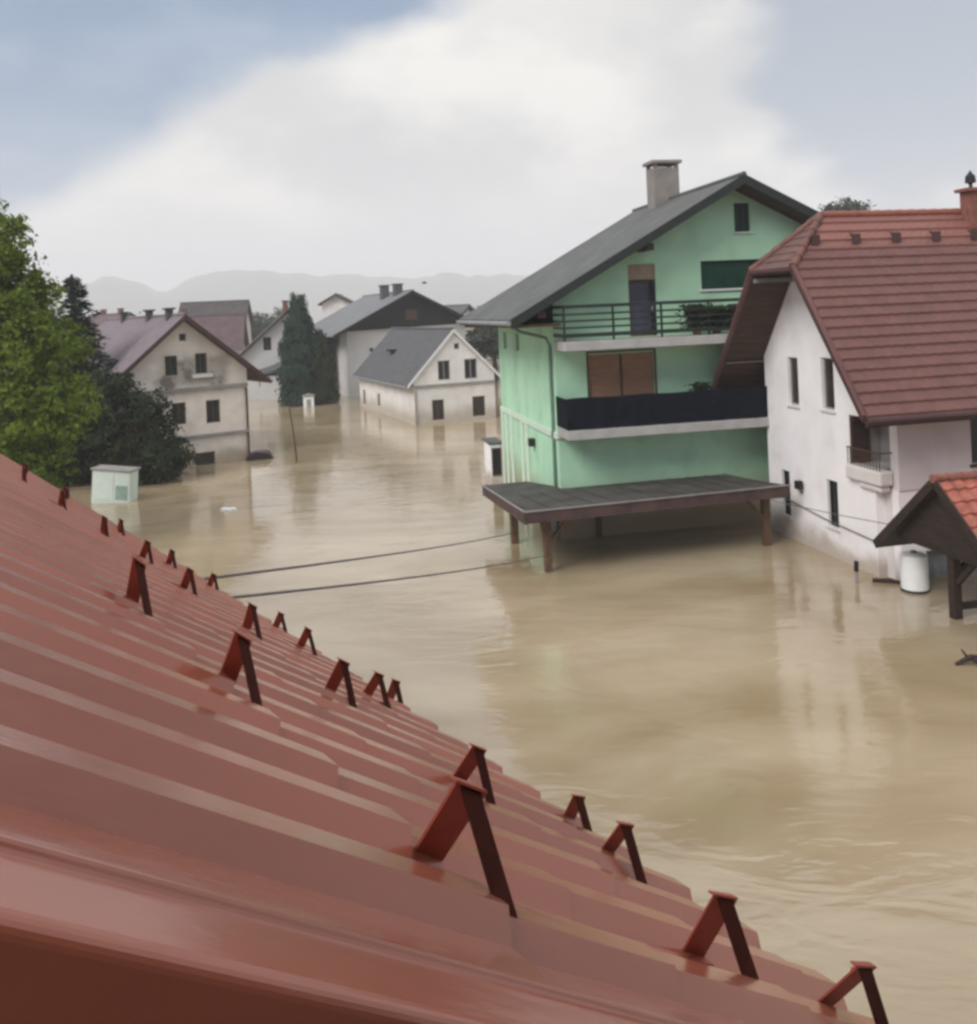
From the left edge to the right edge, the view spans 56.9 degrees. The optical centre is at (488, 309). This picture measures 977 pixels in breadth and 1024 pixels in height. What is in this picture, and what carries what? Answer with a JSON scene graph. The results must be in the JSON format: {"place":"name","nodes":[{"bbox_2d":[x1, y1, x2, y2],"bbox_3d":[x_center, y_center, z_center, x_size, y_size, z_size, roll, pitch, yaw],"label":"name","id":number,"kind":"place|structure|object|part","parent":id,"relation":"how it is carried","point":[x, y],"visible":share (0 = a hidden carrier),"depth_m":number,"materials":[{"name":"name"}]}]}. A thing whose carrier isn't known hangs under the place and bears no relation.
{"place":"outdoors","nodes":[
{"label":"outdoors","id":0,"kind":"place"},
{"bbox_2d":[220,507,236,510],"bbox_3d":[-9.935,7.616,34.378,0.675,0.150,0.384,-3,0,11],"label":"floating bag","id":1,"kind":"object","parent":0,"point":[227,509],"visible":1,"depth_m":34.30,"materials":[{"name":"white plastic"}]},
{"bbox_2d":[47,270,527,321],"bbox_3d":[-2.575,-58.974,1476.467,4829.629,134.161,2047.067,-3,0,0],"label":"hills","id":2,"kind":"structure","parent":0,"point":[263,291],"depth_m":1929.09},
{"bbox_2d":[0,0,976,291],"label":"sky","id":3,"kind":"structure","parent":0,"point":[160,145],"materials":[{"name":"white"}]},
{"bbox_2d":[3,321,976,1023],"bbox_3d":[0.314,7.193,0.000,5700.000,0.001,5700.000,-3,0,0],"label":"flood water","id":4,"kind":"structure","parent":0,"point":[779,737],"depth_m":17.92,"materials":[{"name":"beige liquid"}]},
{"bbox_2d":[0,263,79,471],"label":"spruce tree","id":5,"kind":"object","parent":4,"relation":"on","point":[34,265],"visible":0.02,"depth_m":45.22,"materials":[{"name":"green plant"}]},
{"bbox_2d":[0,199,112,488],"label":"broadleaf tree","id":6,"kind":"object","parent":4,"relation":"on","point":[19,319],"visible":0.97,"depth_m":28.59,"materials":[{"name":"green plant"}]},
{"bbox_2d":[44,274,117,483],"bbox_3d":[-20.550,3.683,44.989,7.524,10.910,8.098,-3,0,0],"label":"spruce tree","id":7,"kind":"object","parent":4,"relation":"on","point":[72,295],"visible":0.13,"depth_m":44.79,"materials":[{"name":"green plant"}]},
{"bbox_2d":[0,366,199,486],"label":"dark shrub","id":8,"kind":"object","parent":4,"relation":"on","point":[158,457],"visible":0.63,"depth_m":40.87,"materials":[{"name":"green plant"}]},
{"bbox_2d":[84,308,135,330],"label":"house","id":9,"kind":"structure","parent":4,"relation":"on","point":[100,320],"depth_m":146.52,"materials":[{"name":"grey paint"}]},
{"bbox_2d":[90,465,140,502],"bbox_3d":[-15.402,7.441,37.196,1.760,1.880,0.840,3,1,6],"label":"white cabinet","id":10,"kind":"object","parent":4,"relation":"in","point":[114,484],"visible":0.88,"depth_m":36.85,"materials":[{"name":"white metal"}]},
{"bbox_3d":[-15.720,7.245,36.867,0.820,1.050,0.014,3,1,6],"label":"door","id":11,"kind":"part","parent":10,"relation":"part of","materials":[{"name":"white metal"}]},
{"bbox_2d":[83,307,272,466],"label":"plaster house","id":12,"kind":"structure","parent":4,"relation":"in","point":[201,374],"depth_m":45.81,"materials":[{"name":"pale cream plaster"},{"name":"faded red-brown tile"},{"name":"dark wood"}]},
{"bbox_2d":[165,356,176,375],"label":"window","id":13,"kind":"structure","parent":12,"relation":"in","point":[170,361],"depth_m":44.89,"materials":[{"name":"grey glass"}]},
{"bbox_2d":[172,402,185,424],"bbox_3d":[-15.499,5.186,45.073,0.680,1.090,0.070,-2,0,-36],"label":"window","id":14,"kind":"structure","parent":12,"relation":"in","point":[180,405],"depth_m":45.15,"materials":[{"name":"black glass"}]},
{"bbox_2d":[179,333,185,340],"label":"window","id":15,"kind":"structure","parent":12,"relation":"in","point":[182,337],"depth_m":45.29,"materials":[{"name":"grey glass"}]},
{"bbox_2d":[195,353,206,373],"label":"window","id":16,"kind":"structure","parent":12,"relation":"in","point":[200,358],"depth_m":45.77,"materials":[{"name":"grey glass"}]},
{"bbox_2d":[195,451,214,464],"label":"window","id":17,"kind":"structure","parent":12,"relation":"in","point":[205,457],"depth_m":45.82,"materials":[{"name":"black glass"}]},
{"bbox_2d":[206,399,219,422],"bbox_3d":[-14.106,5.180,46.084,0.720,1.160,0.070,-2,0,-36],"label":"window","id":18,"kind":"structure","parent":12,"relation":"in","point":[212,406],"depth_m":46.08,"materials":[{"name":"black glass"}]},
{"bbox_2d":[180,309,248,356],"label":"tiled house","id":19,"kind":"structure","parent":4,"relation":"on","point":[230,331],"depth_m":99.33,"materials":[{"name":"red tile"}]},
{"bbox_2d":[178,300,254,343],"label":"slate house","id":20,"kind":"structure","parent":4,"relation":"on","point":[219,307],"depth_m":120.65,"materials":[{"name":"grey wood"}]},
{"bbox_2d":[251,311,275,341],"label":"background tree","id":21,"kind":"object","parent":4,"relation":"on","point":[259,328],"visible":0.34,"depth_m":148.46,"materials":[{"name":"green plant"}]},
{"bbox_2d":[262,306,282,321],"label":"background tree","id":22,"kind":"object","parent":4,"relation":"on","point":[278,312],"visible":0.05,"depth_m":169.63,"materials":[{"name":"green plant"}]},
{"bbox_2d":[239,300,335,400],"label":"gabled house","id":23,"kind":"structure","parent":4,"relation":"on","point":[260,352],"depth_m":81.34,"materials":[{"name":"white paint"}]},
{"bbox_2d":[263,337,270,350],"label":"window","id":24,"kind":"structure","parent":23,"relation":"in","point":[266,340],"depth_m":81.66,"materials":[{"name":"grey glass"}]},
{"bbox_2d":[288,402,297,461],"bbox_3d":[-9.723,6.530,45.140,0.502,3.808,0.180,-3,0,0],"label":"leaning pole","id":25,"kind":"object","parent":4,"relation":"in","point":[289,406],"visible":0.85,"depth_m":45.09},
{"bbox_2d":[274,291,322,405],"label":"cypress tree","id":26,"kind":"object","parent":4,"relation":"in","point":[294,374],"visible":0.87,"depth_m":74.34,"materials":[{"name":"green plant"}]},
{"bbox_2d":[302,393,314,406],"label":"white shed","id":27,"kind":"structure","parent":4,"relation":"on","point":[308,399],"depth_m":72.84,"materials":[{"name":"paint"}]},
{"bbox_2d":[307,399,310,406],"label":"door","id":28,"kind":"structure","parent":27,"relation":"in","point":[308,400],"depth_m":72.85,"materials":[{"name":"white"}]},
{"bbox_2d":[307,328,340,404],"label":"cypress tree","id":29,"kind":"object","parent":4,"relation":"in","point":[325,387],"visible":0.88,"depth_m":74.47,"materials":[{"name":"green plant"}]},
{"bbox_2d":[317,293,353,318],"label":"house","id":30,"kind":"structure","parent":4,"relation":"on","point":[335,302],"depth_m":120.09,"materials":[{"name":"paint"}]},
{"bbox_2d":[314,283,482,396],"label":"house","id":31,"kind":"structure","parent":4,"relation":"on","point":[357,331],"depth_m":81.92,"materials":[{"name":"white paint"}]},
{"bbox_2d":[405,310,416,319],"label":"hayloft door","id":32,"kind":"structure","parent":31,"relation":"in","point":[409,314],"depth_m":81.95,"materials":[{"name":"brown wood"}]},
{"bbox_2d":[352,327,499,424],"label":"gabled cottage","id":33,"kind":"structure","parent":4,"relation":"in","point":[420,375],"depth_m":59.76,"materials":[{"name":"paint"}]},
{"bbox_2d":[432,399,443,419],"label":"window","id":34,"kind":"structure","parent":33,"relation":"in","point":[437,405],"depth_m":58.77,"materials":[{"name":"brown wood"}]},
{"bbox_2d":[438,360,449,379],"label":"window","id":35,"kind":"structure","parent":33,"relation":"in","point":[443,366],"depth_m":58.97,"materials":[{"name":"black glass"}]},
{"bbox_2d":[454,343,458,348],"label":"window","id":36,"kind":"structure","parent":33,"relation":"in","point":[456,345],"depth_m":59.33,"materials":[{"name":"grey glass"}]},
{"bbox_2d":[464,358,476,378],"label":"window","id":37,"kind":"structure","parent":33,"relation":"in","point":[470,365],"depth_m":59.66,"materials":[{"name":"black glass"}]},
{"bbox_2d":[472,396,484,415],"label":"window","id":38,"kind":"structure","parent":33,"relation":"in","point":[478,402],"depth_m":59.83,"materials":[{"name":"wood"}]},
{"bbox_2d":[0,453,888,1023],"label":"roof","id":39,"kind":"structure","parent":4,"relation":"on","point":[218,805],"depth_m":1.06,"materials":[{"name":"red painted sheet metal"},{"name":"brown paint"}]},
{"bbox_2d":[444,304,481,354],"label":"house","id":40,"kind":"structure","parent":4,"relation":"on","point":[464,309],"depth_m":107.98,"materials":[{"name":"grey paint"}]},
{"bbox_2d":[465,327,499,379],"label":"background tree","id":41,"kind":"object","parent":4,"relation":"on","point":[487,343],"visible":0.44,"depth_m":90.92,"materials":[{"name":"green plant"}]},
{"bbox_2d":[481,474,791,572],"bbox_3d":[4.124,6.511,27.675,8.015,2.630,5.940,-3,0,-14],"label":"carport","id":42,"kind":"object","parent":4,"relation":"in","point":[528,502],"visible":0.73,"depth_m":25.70,"materials":[{"name":"brown wood"}]},
{"bbox_2d":[202,532,514,579],"bbox_3d":[-0.679,4.343,16.899,0.023,5.084,21.581,-3,0,7],"label":"cable","id":43,"kind":"object","parent":42,"relation":"attached to","point":[267,570],"visible":0.97,"depth_m":9.32,"materials":[{"name":"black rubber"}]},
{"bbox_2d":[230,554,548,598],"bbox_3d":[-0.228,4.294,15.242,0.023,4.862,18.808,-2,0,11],"label":"cable","id":44,"kind":"object","parent":42,"relation":"attached to","point":[292,591],"visible":0.91,"depth_m":9.26,"materials":[{"name":"black rubber"}]},
{"bbox_2d":[768,499,886,523],"bbox_3d":[9.111,5.208,22.950,0.023,0.523,6.817,-3,0,-18],"label":"cable","id":45,"kind":"object","parent":42,"relation":"attached to","point":[828,512],"visible":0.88,"depth_m":23.53,"materials":[{"name":"black rubber"}]},
{"bbox_2d":[456,159,817,539],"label":"green house","id":46,"kind":"structure","parent":4,"relation":"on","point":[604,357],"depth_m":28.56,"materials":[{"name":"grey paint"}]},
{"bbox_2d":[627,264,656,335],"bbox_3d":[4.849,-0.304,28.519,0.900,2.265,0.200,-2,0,-11],"label":"balcony door","id":47,"kind":"structure","parent":46,"relation":"in","point":[641,289],"depth_m":28.55,"materials":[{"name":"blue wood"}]},
{"bbox_2d":[675,303,717,334],"bbox_3d":[6.452,0.281,27.941,1.469,0.992,1.017,-3,0,0],"label":"potted plant","id":48,"kind":"object","parent":46,"relation":"on","point":[695,318],"visible":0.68,"depth_m":27.80,"materials":[{"name":"green plant"}]},
{"bbox_2d":[684,381,714,403],"bbox_3d":[6.532,2.806,27.824,0.944,1.219,0.642,-3,0,0],"label":"potted plant","id":49,"kind":"object","parent":46,"relation":"on","point":[696,385],"visible":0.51,"depth_m":27.75,"materials":[{"name":"green plant"}]},
{"bbox_2d":[704,305,733,333],"bbox_3d":[7.101,0.293,28.090,1.521,0.912,1.143,-3,0,0],"label":"potted plant","id":50,"kind":"object","parent":46,"relation":"on","point":[719,317],"visible":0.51,"depth_m":27.97,"materials":[{"name":"green plant"}]},
{"bbox_2d":[717,303,736,325],"bbox_3d":[7.729,0.245,28.167,1.134,0.952,1.087,-3,0,-30],"label":"potted plant","id":51,"kind":"object","parent":46,"relation":"on","point":[730,309],"visible":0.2,"depth_m":28.08,"materials":[{"name":"green plant"}]},
{"bbox_2d":[700,259,758,291],"bbox_3d":[8.042,-1.122,29.118,2.690,0.980,0.230,-2,0,-11],"label":"window","id":52,"kind":"structure","parent":46,"relation":"in","point":[720,275],"depth_m":29.10,"materials":[{"name":"glass"}]},
{"bbox_2d":[733,203,752,233],"bbox_3d":[8.169,-2.949,29.157,0.670,1.000,0.230,-2,0,-11],"label":"attic window","id":53,"kind":"structure","parent":46,"relation":"in","point":[741,220],"depth_m":29.23,"materials":[{"name":"black glass"}]},
{"bbox_2d":[711,171,976,580],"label":"white house","id":54,"kind":"structure","parent":4,"relation":"on","point":[851,342],"depth_m":24.05,"materials":[{"name":"white paint"}]},
{"bbox_2d":[781,470,792,519],"bbox_3d":[8.983,5.523,27.079,0.210,1.420,0.570,-2,0,-12],"label":"window","id":55,"kind":"structure","parent":54,"relation":"in","point":[786,473],"depth_m":27.21,"materials":[{"name":"black paint"}]},
{"bbox_2d":[786,357,799,408],"bbox_3d":[8.970,2.126,26.443,0.210,1.470,0.670,-2,0,-12],"label":"window","id":56,"kind":"structure","parent":54,"relation":"in","point":[793,361],"depth_m":26.58,"materials":[{"name":"black glass"}]},
{"bbox_2d":[820,358,835,413],"bbox_3d":[9.337,2.060,24.719,0.210,1.490,0.700,-2,0,-12],"label":"window","id":57,"kind":"structure","parent":54,"relation":"in","point":[827,362],"depth_m":24.84,"materials":[{"name":"glass"}]},
{"bbox_2d":[826,480,840,531],"bbox_3d":[9.478,5.342,24.716,0.210,1.340,0.620,-2,0,-12],"label":"window","id":58,"kind":"structure","parent":54,"relation":"in","point":[833,485],"depth_m":24.83,"materials":[{"name":"black paint"}]},
{"bbox_2d":[850,417,870,462],"bbox_3d":[9.852,3.438,23.875,0.580,1.228,0.023,-2,0,-12],"label":"loggia door","id":59,"kind":"structure","parent":54,"relation":"in","point":[859,434],"depth_m":23.85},
{"bbox_2d":[926,550,976,576],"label":"garage door","id":60,"kind":"structure","parent":54,"relation":"in","point":[937,562],"depth_m":22.71,"materials":[{"name":"grey metal"}]},
{"bbox_2d":[970,419,976,466],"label":"window","id":61,"kind":"structure","parent":54,"relation":"in","point":[973,423],"depth_m":22.92,"materials":[{"name":"black glass"}]},
{"bbox_2d":[818,195,875,210],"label":"rounded tree","id":62,"kind":"object","parent":4,"relation":"on","point":[855,205],"visible":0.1,"depth_m":89.07,"materials":[{"name":"green plant"}]},
{"bbox_2d":[854,561,858,583],"bbox_3d":[9.176,6.930,22.450,0.120,1.353,0.115,-2,0,-22],"label":"post","id":63,"kind":"object","parent":4,"relation":"in","point":[856,566],"depth_m":22.41,"materials":[{"name":"black paint"}]},
{"bbox_2d":[872,578,900,583],"bbox_3d":[9.879,6.714,22.388,0.656,0.117,0.117,-3,0,22],"label":"floating branch","id":64,"kind":"object","parent":4,"relation":"on","point":[886,580],"visible":0.92,"depth_m":22.35,"materials":[{"name":"brown wood"}]},
{"bbox_2d":[899,550,929,593],"bbox_3d":[10.270,6.428,21.750,0.648,1.260,0.648,-3,0,0],"label":"white barrel","id":65,"kind":"object","parent":4,"relation":"on","point":[914,573],"visible":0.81,"depth_m":21.50,"materials":[{"name":"plastic"}]},
{"bbox_2d":[872,470,976,619],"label":"well canopy","id":66,"kind":"object","parent":4,"relation":"in","point":[937,513],"visible":0.97,"depth_m":19.69,"materials":[{"name":"brown wood"}]},
{"bbox_2d":[955,649,976,665],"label":"floating branch","id":67,"kind":"object","parent":4,"relation":"on","point":[969,657],"visible":1,"depth_m":17.27,"materials":[{"name":"brown wood"}]},
{"label":"ground","id":68,"kind":"structure","parent":0,"visible":0},
{"bbox_2d":[246,449,273,460],"bbox_3d":[-11.862,7.965,46.892,1.960,1.320,1.240,-2,-2,-14],"label":"sunken car","id":69,"kind":"object","parent":68,"relation":"on","point":[263,454],"visible":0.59,"depth_m":46.42,"materials":[{"name":"red paint"}]},
{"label":"side window","id":70,"kind":"part","parent":69,"relation":"part of","materials":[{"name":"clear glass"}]}
]}

